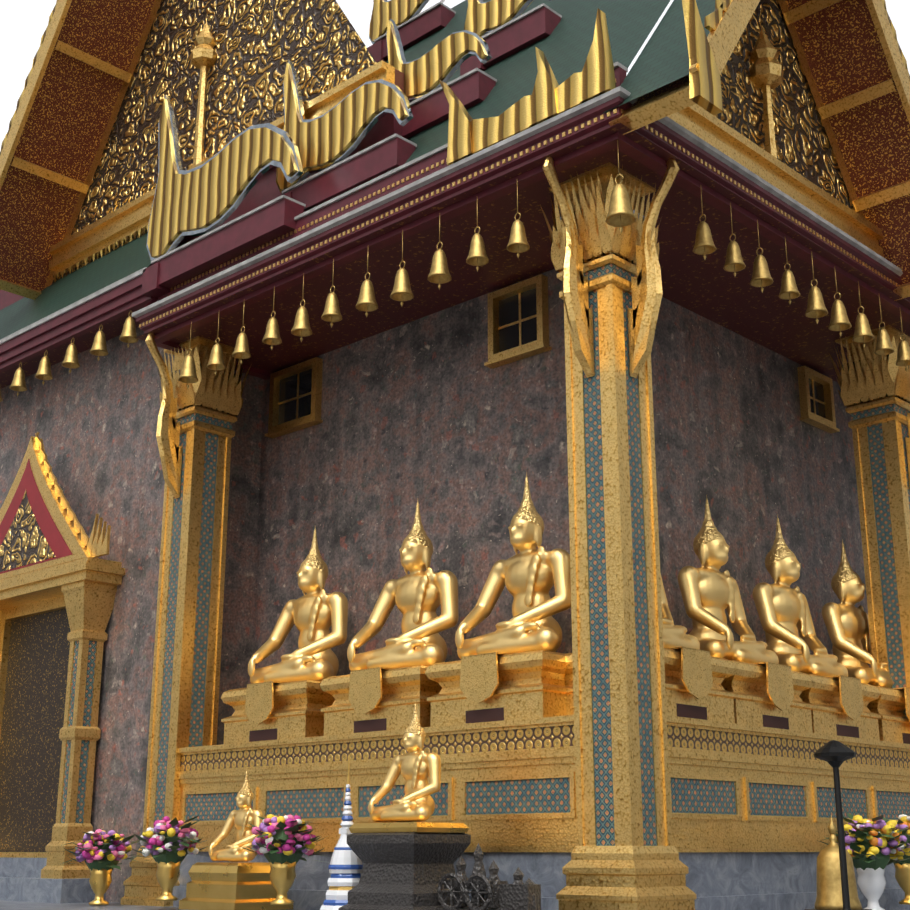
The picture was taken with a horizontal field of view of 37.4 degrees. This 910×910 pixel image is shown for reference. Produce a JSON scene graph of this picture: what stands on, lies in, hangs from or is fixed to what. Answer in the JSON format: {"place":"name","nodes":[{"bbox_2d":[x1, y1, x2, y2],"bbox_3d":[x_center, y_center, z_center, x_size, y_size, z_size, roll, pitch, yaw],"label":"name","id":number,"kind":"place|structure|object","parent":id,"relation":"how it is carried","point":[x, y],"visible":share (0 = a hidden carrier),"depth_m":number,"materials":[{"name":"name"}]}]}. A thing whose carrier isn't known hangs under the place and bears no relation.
{"place":"outdoors","nodes":[
{"label":"outdoors","id":0,"kind":"place"},
{"bbox_2d":[0,900,188,909],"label":"terrace","id":1,"kind":"structure","parent":0,"point":[13,905],"depth_m":22.18,"materials":[{"name":"grey stone"}]},
{"bbox_2d":[0,857,105,902],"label":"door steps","id":2,"kind":"structure","parent":1,"relation":"on","point":[21,879],"depth_m":24.23,"materials":[{"name":"grey stone"}]},
{"bbox_2d":[0,436,124,878],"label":"door frame","id":3,"kind":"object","parent":1,"relation":"on","point":[80,584],"depth_m":25.60,"materials":[{"name":"gold metal"}]},
{"bbox_2d":[0,490,55,571],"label":"pediment panel","id":4,"kind":"object","parent":3,"relation":"attached to","point":[24,542],"depth_m":27.33,"materials":[{"name":"gold metal"}]},
{"bbox_2d":[0,608,69,851],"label":"door leaf","id":5,"kind":"object","parent":3,"relation":"in","point":[34,703],"visible":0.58,"depth_m":26.94,"materials":[{"name":"brown wood"}]},
{"bbox_2d":[0,459,71,573],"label":"pediment border","id":6,"kind":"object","parent":3,"relation":"attached to","point":[59,547],"depth_m":27.24,"materials":[{"name":"paint"}]},
{"bbox_2d":[35,432,110,557],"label":"pediment spikes","id":7,"kind":"object","parent":3,"relation":"attached to","point":[97,542],"depth_m":25.86,"materials":[{"name":"gold metal"}]},
{"bbox_2d":[61,640,96,822],"bbox_3d":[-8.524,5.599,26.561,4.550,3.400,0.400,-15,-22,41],"label":"pilaster mosaic inlay","id":8,"kind":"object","parent":3,"relation":"attached to","point":[85,743],"depth_m":25.06,"materials":[{"name":"tile"}]},
{"bbox_2d":[89,868,112,904],"bbox_3d":[-5.948,7.222,22.553,0.400,0.600,0.390,-15,-22,41],"label":"flower vase","id":9,"kind":"object","parent":1,"relation":"on","point":[100,881],"visible":0.81,"depth_m":22.44,"materials":[{"name":"gold metal"}]},
{"bbox_2d":[61,832,138,870],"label":"flower vase leaves","id":10,"kind":"object","parent":9,"relation":"in","point":[105,863],"visible":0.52,"depth_m":22.46,"materials":[{"name":"green plant"}]},
{"bbox_2d":[81,830,131,860],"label":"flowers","id":11,"kind":"object","parent":10,"relation":"attached to","point":[110,857],"visible":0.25,"depth_m":22.52,"materials":[{"name":"yellow plant"}]},
{"bbox_2d":[82,835,124,860],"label":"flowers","id":12,"kind":"object","parent":11,"relation":"attached to","point":[88,856],"visible":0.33,"depth_m":22.42,"materials":[{"name":"pink plant"}]},
{"bbox_2d":[75,831,124,854],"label":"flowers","id":13,"kind":"object","parent":12,"relation":"on","point":[119,852],"visible":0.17,"depth_m":22.56,"materials":[{"name":"white plant"}]},
{"bbox_2d":[77,829,126,862],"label":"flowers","id":14,"kind":"object","parent":12,"relation":"on","point":[89,846],"visible":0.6,"depth_m":22.41,"materials":[{"name":"pink plant"}]},
{"bbox_2d":[75,830,129,861],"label":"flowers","id":15,"kind":"object","parent":14,"relation":"on","point":[86,837],"visible":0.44,"depth_m":22.52,"materials":[{"name":"purple plant"}]},
{"bbox_2d":[156,861,180,900],"bbox_3d":[-4.479,6.629,20.981,0.400,0.600,0.390,-15,-22,41],"label":"flower vase","id":16,"kind":"object","parent":1,"relation":"on","point":[167,875],"visible":0.85,"depth_m":20.87,"materials":[{"name":"gold metal"}]},
{"bbox_2d":[128,816,207,863],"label":"flower vase leaves","id":17,"kind":"object","parent":16,"relation":"in","point":[166,856],"visible":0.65,"depth_m":20.88,"materials":[{"name":"green plant"}]},
{"bbox_2d":[142,828,198,856],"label":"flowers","id":18,"kind":"object","parent":17,"relation":"attached to","point":[171,832],"visible":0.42,"depth_m":20.79,"materials":[{"name":"yellow plant"}]},
{"bbox_2d":[140,823,198,856],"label":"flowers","id":19,"kind":"object","parent":18,"relation":"attached to","point":[193,835],"visible":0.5,"depth_m":20.98,"materials":[{"name":"white plant"}]},
{"bbox_2d":[143,824,195,854],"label":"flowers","id":20,"kind":"object","parent":19,"relation":"on","point":[177,830],"visible":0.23,"depth_m":20.95,"materials":[{"name":"purple plant"}]},
{"bbox_2d":[146,816,197,849],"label":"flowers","id":21,"kind":"object","parent":18,"relation":"attached to","point":[153,841],"visible":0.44,"depth_m":20.96,"materials":[{"name":"pink plant"}]},
{"bbox_2d":[146,820,197,844],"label":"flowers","id":22,"kind":"object","parent":21,"relation":"on","point":[182,832],"visible":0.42,"depth_m":20.96,"materials":[{"name":"pink plant"}]},
{"bbox_2d":[120,333,236,906],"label":"column","id":23,"kind":"structure","parent":1,"relation":"on","point":[142,886],"depth_m":24.22,"materials":[{"name":"gold metal"}]},
{"bbox_2d":[154,413,231,821],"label":"mosaic pillar","id":24,"kind":"structure","parent":23,"relation":"attached to","point":[202,606],"depth_m":24.19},
{"bbox_2d":[156,340,250,498],"bbox_3d":[-4.883,-0.587,25.367,1.367,3.004,1.563,-15,-22,41],"label":"column capital","id":25,"kind":"object","parent":23,"relation":"attached to","point":[210,389],"depth_m":25.10,"materials":[{"name":"gold metal"}]},
{"bbox_2d":[179,862,293,909],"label":"statue pedestal","id":26,"kind":"object","parent":1,"relation":"on","point":[229,886],"visible":0.92,"depth_m":19.55,"materials":[{"name":"gold metal"}]},
{"bbox_2d":[269,861,295,904],"bbox_3d":[-2.436,6.028,18.985,0.400,0.600,0.390,-15,-22,41],"label":"flower vase","id":27,"kind":"object","parent":1,"relation":"on","point":[282,877],"visible":0.88,"depth_m":18.88,"materials":[{"name":"gold metal"}]},
{"bbox_2d":[239,816,328,863],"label":"leaves","id":28,"kind":"object","parent":27,"relation":"in","point":[272,856],"visible":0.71,"depth_m":18.90,"materials":[{"name":"green plant"}]},
{"bbox_2d":[255,814,314,855],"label":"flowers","id":29,"kind":"object","parent":28,"relation":"attached to","point":[282,820],"visible":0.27,"depth_m":18.97,"materials":[{"name":"yellow plant"}]},
{"bbox_2d":[252,815,311,853],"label":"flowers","id":30,"kind":"object","parent":29,"relation":"attached to","point":[263,850],"visible":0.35,"depth_m":18.84,"materials":[{"name":"white plant"}]},
{"bbox_2d":[259,815,315,853],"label":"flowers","id":31,"kind":"object","parent":29,"relation":"attached to","point":[289,844],"visible":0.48,"depth_m":18.87,"materials":[{"name":"pink plant"}]},
{"bbox_2d":[251,815,313,855],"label":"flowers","id":32,"kind":"object","parent":31,"relation":"on","point":[298,837],"visible":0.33,"depth_m":19.03,"materials":[{"name":"pink plant"}]},
{"bbox_2d":[252,816,307,855],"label":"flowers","id":33,"kind":"object","parent":32,"relation":"on","point":[263,827],"visible":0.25,"depth_m":18.94,"materials":[{"name":"plant"}]},
{"bbox_2d":[320,784,362,909],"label":"miniature stupa","id":34,"kind":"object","parent":1,"relation":"on","point":[344,857],"visible":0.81,"depth_m":17.72,"materials":[{"name":"white ceramic"}]},
{"bbox_2d":[329,755,354,889],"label":"stupa gold trim","id":35,"kind":"structure","parent":34,"relation":"on","point":[341,887],"depth_m":17.66,"materials":[{"name":"gold metal"}]},
{"bbox_2d":[323,788,362,905],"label":"stupa blue bands","id":36,"kind":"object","parent":34,"relation":"on","point":[341,875],"visible":0.69,"depth_m":17.68,"materials":[{"name":"blue"}]},
{"bbox_2d":[339,832,470,909],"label":"stone pedestal","id":37,"kind":"object","parent":1,"relation":"on","point":[405,870],"visible":0.9,"depth_m":17.00,"materials":[{"name":"black stone"}]},
{"bbox_2d":[349,822,468,832],"bbox_3d":[-0.602,4.855,17.509,1.260,0.120,0.960,-15,-22,41],"label":"statue base","id":38,"kind":"object","parent":37,"relation":"on","point":[408,827],"visible":0.95,"depth_m":17.15,"materials":[{"name":"gold metal"}]},
{"bbox_2d":[368,703,440,821],"bbox_3d":[-0.598,4.030,17.757,0.681,1.580,1.056,16,-22,-43],"label":"buddha statue","id":39,"kind":"object","parent":38,"relation":"on","point":[416,767],"visible":1,"depth_m":17.61,"materials":[{"name":"gold metal"}]},
{"bbox_2d":[0,269,870,902],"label":"mural wall","id":40,"kind":"structure","parent":1,"relation":"on","point":[444,427],"depth_m":24.64,"materials":[{"name":"stone"}]},
{"bbox_2d":[0,69,403,309],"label":"roof","id":41,"kind":"structure","parent":40,"relation":"on","point":[264,189],"depth_m":25.45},
{"bbox_2d":[0,67,909,379],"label":"eave fascia","id":42,"kind":"structure","parent":40,"relation":"attached to","point":[84,319],"depth_m":21.36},
{"bbox_2d":[0,232,150,338],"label":"pent roof","id":43,"kind":"structure","parent":42,"relation":"on","point":[121,262],"depth_m":28.71,"materials":[{"name":"tile"}]},
{"bbox_2d":[0,0,394,299],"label":"gable frame","id":44,"kind":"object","parent":43,"relation":"on","point":[115,226],"depth_m":28.90,"materials":[{"name":"gold metal"}]},
{"bbox_2d":[0,0,148,280],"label":"gable fins","id":45,"kind":"object","parent":44,"relation":"attached to","point":[10,125],"visible":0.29,"depth_m":29.12,"materials":[{"name":"gold metal"}]},
{"bbox_2d":[0,0,154,290],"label":"gable soffit","id":46,"kind":"structure","parent":44,"relation":"attached to","point":[70,113],"depth_m":29.76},
{"bbox_2d":[52,0,376,282],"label":"gable panel","id":47,"kind":"object","parent":44,"relation":"attached to","point":[319,44],"visible":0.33,"depth_m":27.51,"materials":[{"name":"gold metal"}]},
{"bbox_2d":[151,0,561,263],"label":"roof trim","id":48,"kind":"structure","parent":42,"relation":"on","point":[395,135],"depth_m":23.34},
{"bbox_2d":[141,5,560,297],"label":"roof beams","id":49,"kind":"structure","parent":48,"relation":"attached to","point":[162,277],"depth_m":23.35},
{"bbox_2d":[147,0,615,257],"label":"roof naga finials","id":50,"kind":"object","parent":42,"relation":"on","point":[206,194],"visible":0.69,"depth_m":23.58,"materials":[{"name":"gold metal"}]},
{"bbox_2d":[146,0,551,260],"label":"roof naga outlines","id":51,"kind":"object","parent":50,"relation":"attached to","point":[299,174],"visible":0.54,"depth_m":23.93,"materials":[{"name":"gold metal"}]},
{"bbox_2d":[0,61,902,344],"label":"roof edge trim","id":52,"kind":"structure","parent":42,"relation":"on","point":[666,121],"depth_m":21.14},
{"bbox_2d":[0,140,909,401],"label":"bells","id":53,"kind":"object","parent":42,"relation":"hanging from","point":[620,215],"visible":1,"depth_m":21.01,"materials":[{"name":"gold metal"}]},
{"bbox_2d":[0,123,909,387],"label":"eave soffit","id":54,"kind":"structure","parent":42,"relation":"attached to","point":[709,287],"depth_m":22.74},
{"bbox_2d":[139,78,899,327],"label":"gold eave dots","id":55,"kind":"object","parent":42,"relation":"attached to","point":[498,164],"visible":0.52,"depth_m":21.32,"materials":[{"name":"gold metal"}]},
{"bbox_2d":[385,0,669,162],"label":"roof tiles","id":56,"kind":"object","parent":42,"relation":"on","point":[565,46],"visible":0.11,"depth_m":21.86,"materials":[{"name":"green tile"}]},
{"bbox_2d":[604,0,714,112],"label":"roof","id":57,"kind":"structure","parent":42,"relation":"on","point":[662,59],"depth_m":18.43,"materials":[{"name":"green tile"}]},
{"bbox_2d":[609,0,909,300],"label":"gable frame","id":58,"kind":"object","parent":42,"relation":"on","point":[678,106],"depth_m":21.41,"materials":[{"name":"gold metal"}]},
{"bbox_2d":[630,0,909,284],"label":"roof soffit","id":59,"kind":"structure","parent":58,"relation":"attached to","point":[842,49],"depth_m":22.78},
{"bbox_2d":[714,0,854,210],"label":"gable panel","id":60,"kind":"object","parent":58,"relation":"attached to","point":[803,147],"visible":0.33,"depth_m":22.22,"materials":[{"name":"gold metal"}]},
{"bbox_2d":[682,0,909,115],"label":"gable fins","id":61,"kind":"object","parent":58,"relation":"attached to","point":[705,91],"visible":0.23,"depth_m":17.23,"materials":[{"name":"gold metal"}]},
{"bbox_2d":[265,274,839,437],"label":"window frames","id":62,"kind":"structure","parent":40,"relation":"attached to","point":[539,345],"depth_m":25.77,"materials":[{"name":"gold metal"}]},
{"bbox_2d":[278,288,825,424],"bbox_3d":[1.962,-0.966,26.824,7.690,1.010,7.740,-15,-22,41],"label":"window glass","id":63,"kind":"object","parent":62,"relation":"in","point":[509,314],"visible":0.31,"depth_m":22.87,"materials":[{"name":"glass"}]},
{"bbox_2d":[436,843,540,909],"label":"sculpture","id":64,"kind":"object","parent":1,"relation":"on","point":[492,892],"visible":1,"depth_m":16.38,"materials":[{"name":"grey dark wood"}]},
{"bbox_2d":[172,852,909,909],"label":"wall base","id":65,"kind":"object","parent":1,"relation":"on","point":[751,880],"visible":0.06,"depth_m":18.29,"materials":[{"name":"grey stone"}]},
{"bbox_2d":[178,715,909,851],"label":"base wall","id":66,"kind":"structure","parent":1,"relation":"on","point":[742,830],"depth_m":18.88,"materials":[{"name":"gold metal"}]},
{"bbox_2d":[180,725,909,770],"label":"decorative frieze","id":67,"kind":"object","parent":66,"relation":"attached to","point":[563,736],"visible":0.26,"depth_m":19.60,"materials":[{"name":"gold metal"}]},
{"bbox_2d":[185,777,909,820],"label":"mosaic tile panels","id":68,"kind":"object","parent":66,"relation":"attached to","point":[552,795],"visible":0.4,"depth_m":19.19,"materials":[{"name":"tile"}]},
{"bbox_2d":[221,648,909,743],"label":"statue pedestals","id":69,"kind":"object","parent":66,"relation":"on","point":[536,684],"visible":0.56,"depth_m":19.92,"materials":[{"name":"gold metal"}]},
{"bbox_2d":[248,528,347,683],"bbox_3d":[-2.574,2.567,23.221,1.871,2.864,1.207,-14,-21,40],"label":"buddha statue","id":70,"kind":"object","parent":69,"relation":"on","point":[315,613],"visible":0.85,"depth_m":22.96,"materials":[{"name":"gold metal"}]},
{"bbox_2d":[347,501,457,670],"bbox_3d":[-0.719,2.055,21.529,1.907,2.898,1.230,-14,-21,39],"label":"buddha statue","id":71,"kind":"object","parent":69,"relation":"on","point":[418,595],"visible":0.81,"depth_m":21.27,"materials":[{"name":"gold metal"}]},
{"bbox_2d":[455,473,570,658],"bbox_3d":[0.973,1.610,19.980,1.220,2.883,1.891,16,-22,-43],"label":"buddha statue","id":72,"kind":"object","parent":69,"relation":"on","point":[529,575],"visible":0.92,"depth_m":19.72,"materials":[{"name":"gold metal"}]},
{"bbox_2d":[245,647,909,724],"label":"pedestal cloth ornaments","id":73,"kind":"object","parent":69,"relation":"on","point":[479,679],"visible":0.79,"depth_m":19.92,"materials":[{"name":"gold metal"}]},
{"bbox_2d":[249,703,909,743],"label":"name plaques","id":74,"kind":"object","parent":69,"relation":"attached to","point":[497,714],"visible":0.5,"depth_m":19.90,"materials":[{"name":"red"}]},
{"bbox_2d":[660,573,699,649],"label":"buddha statue","id":75,"kind":"object","parent":69,"relation":"on","point":[674,636],"visible":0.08,"depth_m":19.02,"materials":[{"name":"gold metal"}]},
{"bbox_2d":[678,495,778,663],"bbox_3d":[4.128,1.942,20.959,1.178,2.796,1.826,-15,-22,41],"label":"buddha statue","id":76,"kind":"object","parent":69,"relation":"on","point":[710,592],"visible":0.81,"depth_m":20.71,"materials":[{"name":"gold metal"}]},
{"bbox_2d":[752,514,847,676],"bbox_3d":[5.630,2.349,22.480,1.216,2.867,1.885,-14,-22,40],"label":"buddha statue","id":77,"kind":"object","parent":69,"relation":"on","point":[782,608],"visible":0.85,"depth_m":22.21,"materials":[{"name":"gold metal"}]},
{"bbox_2d":[822,539,892,687],"bbox_3d":[7.186,2.845,24.038,1.206,2.791,1.870,-14,-21,40],"label":"buddha statue","id":78,"kind":"object","parent":69,"relation":"on","point":[846,620],"visible":0.75,"depth_m":23.75,"materials":[{"name":"gold metal"}]},
{"bbox_2d":[542,157,696,909],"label":"column","id":79,"kind":"structure","parent":1,"relation":"on","point":[629,870],"depth_m":17.57,"materials":[{"name":"gold metal"}]},
{"bbox_2d":[540,166,660,377],"bbox_3d":[2.138,-2.468,18.945,1.559,3.009,1.556,-15,-22,41],"label":"column capital","id":80,"kind":"object","parent":79,"relation":"attached to","point":[597,235],"depth_m":18.65,"materials":[{"name":"gold metal"}]},
{"bbox_2d":[583,263,656,845],"bbox_3d":[2.136,1.247,18.005,0.840,7.750,0.840,-15,-22,41],"label":"column mosaic inlay","id":81,"kind":"object","parent":79,"relation":"attached to","point":[603,778],"visible":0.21,"depth_m":17.56,"materials":[{"name":"tile"}]},
{"bbox_2d":[813,740,856,909],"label":"lamp post","id":82,"kind":"object","parent":1,"relation":"on","point":[835,754],"visible":1,"depth_m":15.81,"materials":[{"name":"grey metal"}]},
{"bbox_2d":[815,815,861,909],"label":"bell","id":83,"kind":"object","parent":1,"relation":"on","point":[829,892],"visible":0.92,"depth_m":16.67,"materials":[{"name":"gold metal"}]},
{"bbox_2d":[856,867,885,909],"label":"flower vase","id":84,"kind":"object","parent":1,"relation":"on","point":[871,882],"visible":0.88,"depth_m":17.92,"materials":[{"name":"white ceramic"}]},
{"bbox_2d":[817,813,909,869],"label":"flower leaves","id":85,"kind":"object","parent":84,"relation":"in","point":[872,861],"visible":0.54,"depth_m":17.92,"materials":[{"name":"green plant"}]},
{"bbox_2d":[837,815,903,859],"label":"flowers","id":86,"kind":"object","parent":85,"relation":"on","point":[873,850],"visible":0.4,"depth_m":17.93,"materials":[{"name":"yellow plant"}]},
{"bbox_2d":[836,819,899,856],"bbox_3d":[5.620,5.187,18.182,0.798,0.562,0.768,-15,-22,41],"label":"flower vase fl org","id":87,"kind":"object","parent":86,"relation":"attached to","point":[874,841],"visible":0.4,"depth_m":17.94,"materials":[{"name":"orange plant"}]},
{"bbox_2d":[837,819,903,854],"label":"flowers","id":88,"kind":"object","parent":86,"relation":"attached to","point":[880,824],"visible":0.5,"depth_m":17.95,"materials":[{"name":"purple plant"}]},
{"bbox_2d":[845,821,904,859],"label":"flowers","id":89,"kind":"object","parent":86,"relation":"attached to","point":[893,851],"visible":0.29,"depth_m":18.10,"materials":[{"name":"white plant"}]},
{"bbox_2d":[835,325,909,687],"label":"column","id":90,"kind":"structure","parent":1,"relation":"on","point":[892,421],"depth_m":24.09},
{"bbox_2d":[829,328,909,482],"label":"column capital","id":91,"kind":"object","parent":90,"relation":"attached to","point":[874,376],"depth_m":24.65,"materials":[{"name":"gold metal"}]},
{"bbox_2d":[851,404,909,717],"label":"column inlay panel","id":92,"kind":"object","parent":90,"relation":"attached to","point":[887,563],"visible":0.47,"depth_m":23.99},
{"bbox_2d":[894,863,909,904],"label":"flower vase","id":93,"kind":"object","parent":1,"relation":"on","point":[902,874],"visible":0.88,"depth_m":19.55,"materials":[{"name":"gold metal"}]},
{"bbox_2d":[883,818,909,864],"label":"flower leaves","id":94,"kind":"object","parent":93,"relation":"in","point":[902,841],"visible":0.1,"depth_m":19.58,"materials":[{"name":"green plant"}]},
{"bbox_2d":[143,297,157,307],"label":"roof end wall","id":95,"kind":"structure","parent":0,"point":[154,300],"depth_m":25.68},
{"bbox_2d":[208,771,262,861],"bbox_3d":[-3.228,5.421,20.256,0.902,1.349,0.582,-14,-22,40],"label":"buddha statue","id":96,"kind":"object","parent":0,"point":[243,817],"visible":0.85,"depth_m":20.15,"materials":[{"name":"gold metal"}]},
{"bbox_2d":[0,0,909,150],"label":"sky","id":97,"kind":"structure","parent":0,"point":[23,23],"materials":[{"name":"white"}]},
{"bbox_3d":[6.659,5.635,19.829,0.807,0.445,0.866,-15,-22,41],"label":"flower vase","id":98,"kind":"object","parent":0,"visible":0},
{"bbox_2d":[886,816,909,855],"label":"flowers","id":99,"kind":"object","parent":98,"relation":"attached to","point":[902,819],"visible":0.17,"depth_m":19.64,"materials":[{"name":"yellow plant"}]},
{"bbox_2d":[879,814,909,832],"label":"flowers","id":100,"kind":"object","parent":99,"relation":"attached to","point":[902,815],"visible":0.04,"depth_m":19.94,"materials":[{"name":"white plant"}]},
{"bbox_2d":[895,824,909,847],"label":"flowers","id":101,"kind":"object","parent":99,"relation":"attached to","point":[902,826],"visible":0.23,"depth_m":19.51,"materials":[{"name":"purple plant"}]}
]}

